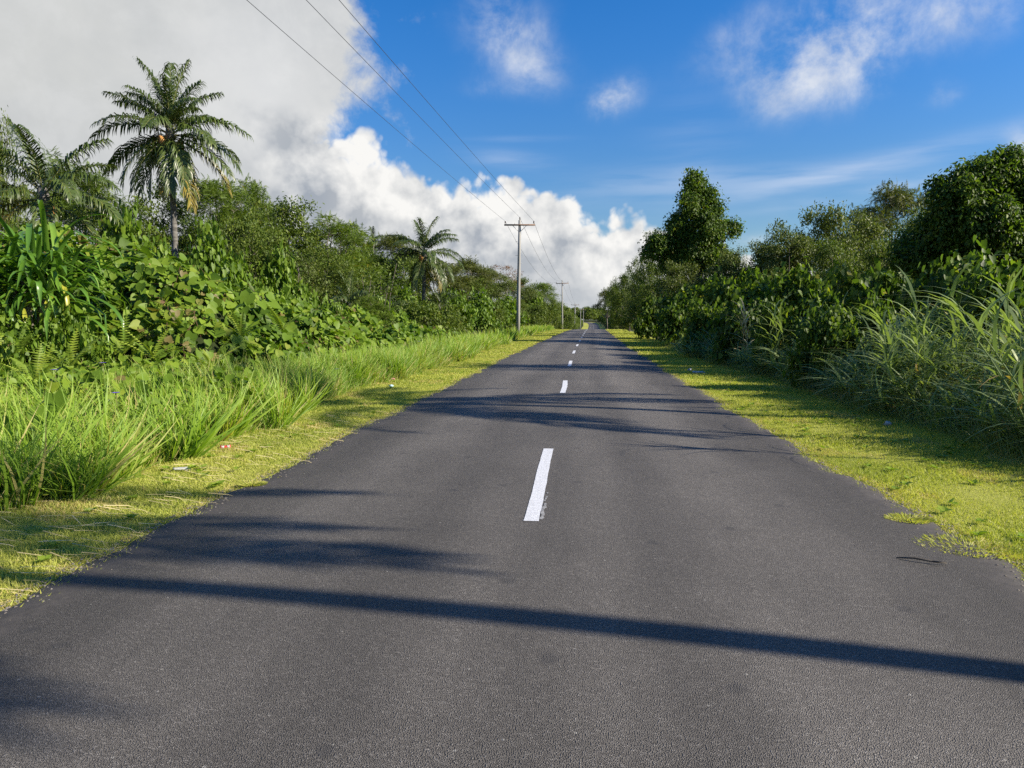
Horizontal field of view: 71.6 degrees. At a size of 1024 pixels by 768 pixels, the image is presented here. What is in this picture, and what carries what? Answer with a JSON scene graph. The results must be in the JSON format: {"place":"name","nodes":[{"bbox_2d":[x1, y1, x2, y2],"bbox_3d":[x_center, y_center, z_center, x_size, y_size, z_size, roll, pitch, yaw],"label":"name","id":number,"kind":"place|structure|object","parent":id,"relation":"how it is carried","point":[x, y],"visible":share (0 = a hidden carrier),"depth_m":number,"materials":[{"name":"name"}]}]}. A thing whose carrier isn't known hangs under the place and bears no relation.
{"place":"outdoors","nodes":[
{"label":"outdoors","id":0,"kind":"place"},
{"bbox_2d":[0,323,1023,610],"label":"grass verge","id":1,"kind":"object","parent":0,"point":[585,325],"depth_m":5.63,"materials":[{"name":"green plant"}]},
{"bbox_2d":[0,370,1023,607],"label":"grass clippings","id":2,"kind":"object","parent":1,"relation":"on","point":[213,493],"depth_m":5.94,"materials":[{"name":"plant"}]},
{"bbox_2d":[504,217,534,331],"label":"power pole","id":3,"kind":"object","parent":1,"relation":"on","point":[519,230],"visible":0.97,"depth_m":57.89,"materials":[{"name":"grey wood"}]},
{"bbox_2d":[34,361,1023,561],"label":"turf weeds","id":4,"kind":"object","parent":1,"relation":"on","point":[940,508],"visible":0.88,"depth_m":7.59,"materials":[{"name":"green plant"}]},
{"bbox_2d":[0,322,1023,767],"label":"road","id":5,"kind":"structure","parent":0,"point":[682,576],"depth_m":3.73,"materials":[{"name":"grey asphalt"}]},
{"bbox_2d":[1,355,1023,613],"bbox_3d":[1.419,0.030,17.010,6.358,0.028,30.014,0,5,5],"label":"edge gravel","id":6,"kind":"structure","parent":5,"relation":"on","point":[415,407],"depth_m":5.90,"materials":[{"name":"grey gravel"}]},
{"bbox_2d":[524,448,552,520],"bbox_3d":[0.289,0.902,6.907,0.129,0.001,3.050,0,5,5],"label":"road marking","id":7,"kind":"object","parent":5,"relation":"on","point":[534,507],"visible":1,"depth_m":6.43,"materials":[{"name":"paint"}]},
{"bbox_2d":[884,512,934,523],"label":"grass tuft","id":8,"kind":"object","parent":5,"relation":"on","point":[919,520],"visible":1,"depth_m":5.60,"materials":[{"name":"green plant"}]},
{"bbox_2d":[911,533,1023,559],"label":"grass tuft","id":9,"kind":"object","parent":5,"relation":"on","point":[979,543],"visible":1,"depth_m":4.92,"materials":[{"name":"green plant"}]},
{"bbox_2d":[0,0,1023,319],"label":"sky","id":10,"kind":"structure","parent":0,"point":[590,115],"materials":[{"name":"blue"}]},
{"bbox_2d":[470,320,1013,433],"bbox_3d":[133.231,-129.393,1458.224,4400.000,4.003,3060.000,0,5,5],"label":"ground","id":11,"kind":"structure","parent":0,"point":[596,321],"depth_m":422.54,"materials":[{"name":"green plant"}]},
{"bbox_2d":[0,105,31,243],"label":"leafy tree","id":12,"kind":"object","parent":11,"relation":"on","point":[19,218],"visible":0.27,"depth_m":37.61,"materials":[{"name":"green plant"}]},
{"bbox_2d":[0,300,60,372],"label":"vine mound","id":13,"kind":"object","parent":11,"relation":"on","point":[11,331],"visible":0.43,"depth_m":12.62,"materials":[{"name":"green plant"}]},
{"bbox_2d":[0,117,124,244],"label":"coconut palm","id":14,"kind":"object","parent":11,"relation":"on","point":[39,174],"visible":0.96,"depth_m":24.67,"materials":[{"name":"green plant"}]},
{"bbox_2d":[25,296,114,373],"bbox_3d":[-8.135,-0.446,13.302,1.488,2.392,1.664,0,5,0],"label":"vine mound","id":15,"kind":"object","parent":11,"relation":"on","point":[60,334],"visible":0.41,"depth_m":13.15,"materials":[{"name":"green plant"}]},
{"bbox_2d":[0,199,146,357],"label":"pandanus","id":16,"kind":"object","parent":11,"relation":"on","point":[37,281],"visible":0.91,"depth_m":13.36,"materials":[{"name":"green plant"}]},
{"bbox_2d":[12,145,163,249],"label":"feathery tree","id":17,"kind":"object","parent":11,"relation":"on","point":[63,203],"visible":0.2,"depth_m":44.91,"materials":[{"name":"green plant"}]},
{"bbox_2d":[63,183,137,243],"bbox_3d":[-19.489,-5.449,34.568,6.363,8.584,5.269,-4,6,-35],"label":"leafy tree","id":18,"kind":"object","parent":11,"relation":"on","point":[93,222],"visible":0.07,"depth_m":33.98,"materials":[{"name":"green plant"}]},
{"bbox_2d":[94,196,170,256],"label":"vine mound","id":19,"kind":"object","parent":11,"relation":"on","point":[126,231],"visible":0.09,"depth_m":27.87,"materials":[{"name":"green plant"}]},
{"bbox_2d":[104,177,202,261],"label":"leafy tree","id":20,"kind":"object","parent":11,"relation":"on","point":[155,219],"visible":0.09,"depth_m":47.58,"materials":[{"name":"green plant"}]},
{"bbox_2d":[88,57,252,257],"bbox_3d":[-15.312,-7.868,31.992,6.214,13.677,5.889,-3,6,-33],"label":"coconut palm","id":21,"kind":"object","parent":11,"relation":"on","point":[169,146],"visible":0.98,"depth_m":31.20,"materials":[{"name":"green plant"}]},
{"bbox_2d":[146,226,197,270],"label":"vine mound","id":22,"kind":"object","parent":11,"relation":"on","point":[161,251],"visible":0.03,"depth_m":26.89,"materials":[{"name":"green plant"}]},
{"bbox_2d":[153,172,271,272],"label":"feathery tree","id":23,"kind":"object","parent":11,"relation":"on","point":[212,187],"visible":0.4,"depth_m":47.99,"materials":[{"name":"green plant"}]},
{"bbox_2d":[185,214,245,287],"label":"vine mound","id":24,"kind":"object","parent":11,"relation":"on","point":[218,263],"visible":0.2,"depth_m":31.62,"materials":[{"name":"green plant"}]},
{"bbox_2d":[0,241,448,367],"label":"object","id":25,"kind":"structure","parent":11,"relation":"on","point":[214,346],"depth_m":15.52,"materials":[{"name":"green plant"}]},
{"bbox_2d":[0,220,474,426],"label":"creeper leaves","id":26,"kind":"object","parent":25,"relation":"on","point":[320,323],"visible":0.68,"depth_m":15.75,"materials":[{"name":"green plant"}]},
{"bbox_2d":[0,343,64,381],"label":"fern","id":27,"kind":"object","parent":26,"relation":"on","point":[34,375],"visible":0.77,"depth_m":10.88,"materials":[{"name":"green plant"}]},
{"bbox_2d":[25,328,105,365],"bbox_3d":[-7.563,-0.620,12.034,1.229,0.645,0.814,-3,6,-30],"label":"fern","id":28,"kind":"object","parent":26,"relation":"on","point":[81,354],"visible":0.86,"depth_m":12.01,"materials":[{"name":"green plant"}]},
{"bbox_2d":[67,302,106,337],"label":"leaf plant","id":29,"kind":"object","parent":26,"relation":"on","point":[92,323],"visible":0.34,"depth_m":13.87,"materials":[{"name":"green plant"}]},
{"bbox_2d":[83,314,152,353],"bbox_3d":[-7.083,-0.897,12.791,1.176,0.719,0.636,-1,5,-14],"label":"fern","id":30,"kind":"object","parent":26,"relation":"on","point":[122,351],"visible":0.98,"depth_m":12.80,"materials":[{"name":"green plant"}]},
{"bbox_2d":[111,326,192,358],"bbox_3d":[-6.354,-0.736,12.570,1.434,0.588,0.674,-2,5,-18],"label":"fern","id":31,"kind":"object","parent":26,"relation":"on","point":[143,346],"visible":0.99,"depth_m":12.58,"materials":[{"name":"green plant"}]},
{"bbox_2d":[214,305,276,335],"bbox_3d":[-5.685,-1.346,15.060,0.814,0.645,1.229,2,5,17],"label":"fern","id":32,"kind":"object","parent":26,"relation":"on","point":[240,327],"visible":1,"depth_m":14.91,"materials":[{"name":"green plant"}]},
{"bbox_2d":[239,289,280,317],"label":"leaf plant","id":33,"kind":"object","parent":25,"relation":"on","point":[248,298],"visible":0.66,"depth_m":17.41,"materials":[{"name":"green plant"}]},
{"bbox_2d":[187,211,298,284],"bbox_3d":[-14.262,-5.349,38.030,5.997,7.841,5.308,-4,6,-36],"label":"leafy tree","id":34,"kind":"object","parent":11,"relation":"on","point":[251,236],"visible":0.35,"depth_m":37.33,"materials":[{"name":"green plant"}]},
{"bbox_2d":[226,247,275,293],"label":"vine mound","id":35,"kind":"object","parent":11,"relation":"on","point":[249,280],"visible":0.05,"depth_m":34.00,"materials":[{"name":"green plant"}]},
{"bbox_2d":[207,172,295,279],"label":"feathery tree","id":36,"kind":"object","parent":11,"relation":"on","point":[253,184],"visible":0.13,"depth_m":55.85,"materials":[{"name":"green plant"}]},
{"bbox_2d":[0,324,555,511],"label":"tall grass","id":37,"kind":"structure","parent":11,"relation":"on","point":[73,446],"depth_m":8.75,"materials":[{"name":"green plant"}]},
{"bbox_2d":[27,402,56,428],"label":"broad leaf plant","id":38,"kind":"object","parent":37,"relation":"on","point":[41,410],"visible":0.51,"depth_m":7.00,"materials":[{"name":"green plant"}]},
{"bbox_2d":[44,389,67,427],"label":"broad leaf plant","id":39,"kind":"object","parent":37,"relation":"on","point":[57,398],"visible":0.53,"depth_m":7.20,"materials":[{"name":"green plant"}]},
{"bbox_2d":[255,240,307,302],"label":"vine mound","id":40,"kind":"object","parent":11,"relation":"on","point":[278,277],"visible":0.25,"depth_m":36.56,"materials":[{"name":"green plant"}]},
{"bbox_2d":[222,191,354,284],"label":"leafy tree","id":41,"kind":"object","parent":11,"relation":"on","point":[283,211],"visible":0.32,"depth_m":50.05,"materials":[{"name":"green plant"}]},
{"bbox_2d":[291,276,332,308],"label":"vine mound","id":42,"kind":"object","parent":11,"relation":"on","point":[314,300],"visible":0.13,"depth_m":37.59,"materials":[{"name":"green plant"}]},
{"bbox_2d":[291,255,335,305],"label":"leafy tree","id":43,"kind":"object","parent":11,"relation":"on","point":[313,271],"visible":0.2,"depth_m":42.87,"materials":[{"name":"green plant"}]},
{"bbox_2d":[295,242,343,306],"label":"leafy tree","id":44,"kind":"object","parent":11,"relation":"on","point":[309,251],"visible":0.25,"depth_m":48.11,"materials":[{"name":"green plant"}]},
{"bbox_2d":[278,210,390,286],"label":"feathery tree","id":45,"kind":"object","parent":11,"relation":"on","point":[342,230],"visible":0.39,"depth_m":52.27,"materials":[{"name":"green plant"}]},
{"bbox_2d":[315,256,375,310],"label":"leafy tree","id":46,"kind":"object","parent":11,"relation":"on","point":[333,282],"visible":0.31,"depth_m":46.35,"materials":[{"name":"green plant"}]},
{"bbox_2d":[329,270,374,309],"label":"young palm","id":47,"kind":"object","parent":11,"relation":"on","point":[345,296],"visible":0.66,"depth_m":41.40,"materials":[{"name":"green plant"}]},
{"bbox_2d":[328,222,410,299],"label":"feathery tree","id":48,"kind":"object","parent":11,"relation":"on","point":[379,259],"visible":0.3,"depth_m":58.07,"materials":[{"name":"green plant"}]},
{"bbox_2d":[347,294,395,324],"bbox_3d":[-7.678,-3.352,38.836,3.159,3.158,3.131,2,6,20],"label":"shrub","id":49,"kind":"object","parent":11,"relation":"on","point":[377,307],"visible":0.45,"depth_m":38.57,"materials":[{"name":"green plant"}]},
{"bbox_2d":[358,232,429,300],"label":"feathery tree","id":50,"kind":"object","parent":11,"relation":"on","point":[386,244],"visible":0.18,"depth_m":74.60,"materials":[{"name":"green plant"}]},
{"bbox_2d":[372,249,447,304],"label":"leafy tree","id":51,"kind":"object","parent":11,"relation":"on","point":[409,264],"visible":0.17,"depth_m":69.69,"materials":[{"name":"green plant"}]},
{"bbox_2d":[385,216,464,300],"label":"coconut palm","id":52,"kind":"object","parent":11,"relation":"on","point":[431,264],"visible":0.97,"depth_m":56.63,"materials":[{"name":"green plant"}]},
{"bbox_2d":[394,296,456,331],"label":"shrub","id":53,"kind":"object","parent":11,"relation":"on","point":[415,309],"visible":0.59,"depth_m":43.96,"materials":[{"name":"green plant"}]},
{"bbox_2d":[417,260,476,299],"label":"feathery tree","id":54,"kind":"object","parent":11,"relation":"on","point":[459,281],"visible":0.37,"depth_m":77.22,"materials":[{"name":"green plant"}]},
{"bbox_2d":[423,300,472,336],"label":"shrub","id":55,"kind":"object","parent":11,"relation":"on","point":[455,318],"visible":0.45,"depth_m":45.98,"materials":[{"name":"green plant"}]},
{"bbox_2d":[440,285,478,333],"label":"vine mound","id":56,"kind":"object","parent":11,"relation":"on","point":[469,313],"visible":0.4,"depth_m":63.47,"materials":[{"name":"green plant"}]},
{"bbox_2d":[430,254,503,330],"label":"feathery tree","id":57,"kind":"object","parent":11,"relation":"on","point":[470,266],"visible":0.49,"depth_m":87.09,"materials":[{"name":"green plant"}]},
{"bbox_2d":[451,275,505,332],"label":"leafy tree","id":58,"kind":"object","parent":11,"relation":"on","point":[474,285],"visible":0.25,"depth_m":80.14,"materials":[{"name":"green plant"}]},
{"bbox_2d":[464,286,507,333],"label":"vine mound","id":59,"kind":"object","parent":11,"relation":"on","point":[483,307],"visible":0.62,"depth_m":71.50,"materials":[{"name":"green plant"}]},
{"bbox_2d":[487,276,528,319],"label":"leafy tree","id":60,"kind":"object","parent":11,"relation":"on","point":[504,286],"visible":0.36,"depth_m":90.90,"materials":[{"name":"green plant"}]},
{"bbox_2d":[489,293,529,329],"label":"vine mound","id":61,"kind":"object","parent":11,"relation":"on","point":[511,310],"visible":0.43,"depth_m":83.55,"materials":[{"name":"green plant"}]},
{"bbox_2d":[504,274,547,318],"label":"leafy tree","id":62,"kind":"object","parent":11,"relation":"on","point":[526,292],"visible":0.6,"depth_m":126.24,"materials":[{"name":"green plant"}]},
{"bbox_2d":[524,301,549,326],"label":"shrub","id":63,"kind":"object","parent":11,"relation":"on","point":[535,311],"visible":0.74,"depth_m":102.88,"materials":[{"name":"green plant"}]},
{"bbox_2d":[606,256,640,331],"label":"leafy tree","id":64,"kind":"object","parent":11,"relation":"on","point":[621,297],"visible":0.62,"depth_m":89.98,"materials":[{"name":"green plant"}]},
{"bbox_2d":[241,243,1015,329],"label":"distant woodland","id":65,"kind":"object","parent":11,"relation":"on","point":[593,314],"visible":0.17,"depth_m":506.39,"materials":[{"name":"green plant"}]},
{"bbox_2d":[617,253,656,319],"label":"leafy tree","id":66,"kind":"object","parent":11,"relation":"on","point":[631,288],"visible":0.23,"depth_m":72.22,"materials":[{"name":"green plant"}]},
{"bbox_2d":[632,292,662,338],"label":"vine mound","id":67,"kind":"object","parent":11,"relation":"on","point":[645,323],"visible":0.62,"depth_m":56.13,"materials":[{"name":"green plant"}]},
{"bbox_2d":[621,275,674,338],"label":"leafy tree","id":68,"kind":"object","parent":11,"relation":"on","point":[633,308],"visible":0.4,"depth_m":58.30,"materials":[{"name":"green plant"}]},
{"bbox_2d":[628,227,676,314],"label":"leafy tree","id":69,"kind":"object","parent":11,"relation":"on","point":[651,271],"visible":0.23,"depth_m":64.27,"materials":[{"name":"green plant"}]},
{"bbox_2d":[655,297,687,344],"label":"vine mound","id":70,"kind":"object","parent":11,"relation":"on","point":[670,323],"visible":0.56,"depth_m":40.47,"materials":[{"name":"green plant"}]},
{"bbox_2d":[651,258,711,320],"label":"leafy tree","id":71,"kind":"object","parent":11,"relation":"on","point":[681,277],"visible":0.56,"depth_m":46.51,"materials":[{"name":"green plant"}]},
{"bbox_2d":[654,276,709,345],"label":"vine mound","id":72,"kind":"object","parent":11,"relation":"on","point":[687,294],"visible":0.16,"depth_m":42.19,"materials":[{"name":"green plant"}]},
{"bbox_2d":[635,166,746,282],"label":"columnar tree","id":73,"kind":"object","parent":11,"relation":"on","point":[696,233],"visible":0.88,"depth_m":47.78,"materials":[{"name":"green plant"}]},
{"bbox_2d":[680,297,727,355],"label":"vine mound","id":74,"kind":"object","parent":11,"relation":"on","point":[698,318],"visible":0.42,"depth_m":29.89,"materials":[{"name":"green plant"}]},
{"bbox_2d":[677,262,751,332],"bbox_3d":[10.226,-3.469,34.899,4.399,5.055,4.139,-4,7,-37],"label":"vine mound","id":75,"kind":"object","parent":11,"relation":"on","point":[714,289],"visible":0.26,"depth_m":34.80,"materials":[{"name":"green plant"}]},
{"bbox_2d":[695,247,744,283],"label":"leafy tree","id":76,"kind":"object","parent":11,"relation":"on","point":[726,264],"visible":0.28,"depth_m":43.88,"materials":[{"name":"green plant"}]},
{"bbox_2d":[706,287,770,364],"bbox_3d":[7.990,-1.768,24.320,2.619,3.105,2.692,0,5,5],"label":"vine mound","id":77,"kind":"object","parent":11,"relation":"on","point":[724,321],"visible":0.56,"depth_m":24.14,"materials":[{"name":"green plant"}]},
{"bbox_2d":[705,266,788,341],"bbox_3d":[10.125,-2.491,28.011,3.891,4.400,3.624,-5,7,-41],"label":"vine mound","id":78,"kind":"object","parent":11,"relation":"on","point":[755,286],"visible":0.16,"depth_m":27.88,"materials":[{"name":"green plant"}]},
{"bbox_2d":[725,237,796,287],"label":"leafy tree","id":79,"kind":"object","parent":11,"relation":"on","point":[759,246],"visible":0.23,"depth_m":43.46,"materials":[{"name":"green plant"}]},
{"bbox_2d":[747,293,800,366],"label":"vine mound","id":80,"kind":"object","parent":11,"relation":"on","point":[768,329],"visible":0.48,"depth_m":20.12,"materials":[{"name":"green plant"}]},
{"bbox_2d":[751,218,827,283],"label":"leafy tree","id":81,"kind":"object","parent":11,"relation":"on","point":[794,245],"visible":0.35,"depth_m":41.70,"materials":[{"name":"green plant"}]},
{"bbox_2d":[754,256,847,323],"bbox_3d":[10.013,-2.199,24.152,3.361,4.298,3.805,-2,6,-23],"label":"vine mound","id":82,"kind":"object","parent":11,"relation":"on","point":[802,297],"visible":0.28,"depth_m":23.85,"materials":[{"name":"green plant"}]},
{"bbox_2d":[782,295,869,390],"bbox_3d":[7.036,-0.755,15.925,1.713,2.457,1.761,1,5,10],"label":"vine mound","id":83,"kind":"object","parent":11,"relation":"on","point":[813,335],"visible":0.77,"depth_m":15.61,"materials":[{"name":"green plant"}]},
{"bbox_2d":[783,199,868,286],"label":"leafy tree","id":84,"kind":"object","parent":11,"relation":"on","point":[827,226],"visible":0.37,"depth_m":43.20,"materials":[{"name":"green plant"}]},
{"bbox_2d":[804,234,871,295],"bbox_3d":[16.502,-4.497,36.479,3.921,6.260,4.430,0,5,-2],"label":"leafy tree","id":85,"kind":"object","parent":11,"relation":"on","point":[829,251],"visible":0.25,"depth_m":36.11,"materials":[{"name":"green plant"}]},
{"bbox_2d":[805,252,906,324],"bbox_3d":[10.204,-1.720,20.124,3.411,3.994,3.210,-2,6,-20],"label":"vine mound","id":86,"kind":"object","parent":11,"relation":"on","point":[858,284],"visible":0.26,"depth_m":19.54,"materials":[{"name":"green plant"}]},
{"bbox_2d":[824,205,899,278],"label":"leafy tree","id":87,"kind":"object","parent":11,"relation":"on","point":[871,231],"visible":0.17,"depth_m":44.30,"materials":[{"name":"green plant"}]},
{"bbox_2d":[853,283,902,357],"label":"vine mound","id":88,"kind":"object","parent":11,"relation":"on","point":[877,306],"visible":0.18,"depth_m":15.50,"materials":[{"name":"green plant"}]},
{"bbox_2d":[844,236,917,289],"bbox_3d":[17.695,-4.135,33.994,4.440,5.926,4.455,2,6,25],"label":"leafy tree","id":89,"kind":"object","parent":11,"relation":"on","point":[870,260],"visible":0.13,"depth_m":33.94,"materials":[{"name":"green plant"}]},
{"bbox_2d":[834,178,934,260],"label":"feathery tree","id":90,"kind":"object","parent":11,"relation":"on","point":[898,200],"visible":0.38,"depth_m":47.46,"materials":[{"name":"green plant"}]},
{"bbox_2d":[864,203,929,280],"bbox_3d":[22.248,-5.832,40.069,5.226,8.441,4.906,1,5,14],"label":"leafy tree","id":91,"kind":"object","parent":11,"relation":"on","point":[898,226],"visible":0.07,"depth_m":38.83,"materials":[{"name":"green plant"}]},
{"bbox_2d":[881,269,933,324],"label":"vine mound","id":92,"kind":"object","parent":11,"relation":"on","point":[898,299],"visible":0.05,"depth_m":18.93,"materials":[{"name":"green plant"}]},
{"bbox_2d":[900,235,1004,381],"bbox_3d":[10.690,-1.493,17.058,2.923,4.108,3.005,5,7,42],"label":"vine mound","id":93,"kind":"object","parent":11,"relation":"on","point":[949,270],"visible":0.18,"depth_m":16.73,"materials":[{"name":"green plant"}]},
{"bbox_2d":[883,141,1023,287],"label":"vine clad tree","id":94,"kind":"object","parent":11,"relation":"on","point":[980,196],"visible":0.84,"depth_m":24.39,"materials":[{"name":"green plant"}]},
{"bbox_2d":[934,249,1023,381],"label":"vine mound","id":95,"kind":"object","parent":11,"relation":"on","point":[1000,277],"visible":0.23,"depth_m":13.52,"materials":[{"name":"green plant"}]},
{"bbox_2d":[592,322,1023,572],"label":"grass verge","id":96,"kind":"object","parent":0,"point":[980,494],"depth_m":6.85,"materials":[{"name":"green plant"}]},
{"bbox_2d":[743,285,806,374],"bbox_3d":[7.183,-1.431,19.476,2.087,2.523,1.983,3,6,27],"label":"cane plant","id":97,"kind":"object","parent":96,"relation":"on","point":[776,323],"visible":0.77,"depth_m":19.42,"materials":[{"name":"green plant"}]},
{"bbox_2d":[664,288,1023,459],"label":"cane grass","id":98,"kind":"structure","parent":96,"relation":"on","point":[904,396],"depth_m":11.90,"materials":[{"name":"green plant"}]},
{"bbox_2d":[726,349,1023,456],"bbox_3d":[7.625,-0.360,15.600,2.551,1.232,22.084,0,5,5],"label":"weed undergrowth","id":99,"kind":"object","parent":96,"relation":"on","point":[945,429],"visible":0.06,"depth_m":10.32,"materials":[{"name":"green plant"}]},
{"bbox_2d":[835,303,948,411],"bbox_3d":[6.400,-0.437,12.118,2.177,1.877,2.216,0,5,5],"label":"cane plant","id":100,"kind":"object","parent":96,"relation":"on","point":[881,325],"visible":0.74,"depth_m":12.06,"materials":[{"name":"green plant"}]},
{"bbox_2d":[858,264,971,411],"bbox_3d":[6.458,-0.688,11.224,1.956,2.539,2.208,0,5,5],"label":"cane plant","id":101,"kind":"object","parent":96,"relation":"on","point":[918,368],"visible":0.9,"depth_m":11.26,"materials":[{"name":"green plant"}]},
{"bbox_2d":[873,253,1023,446],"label":"cane plant","id":102,"kind":"object","parent":96,"relation":"on","point":[959,315],"visible":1,"depth_m":7.75,"materials":[{"name":"green plant"}]},
{"bbox_2d":[909,264,1023,440],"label":"cane plant","id":103,"kind":"object","parent":96,"relation":"on","point":[1005,316],"visible":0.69,"depth_m":8.91,"materials":[{"name":"green plant"}]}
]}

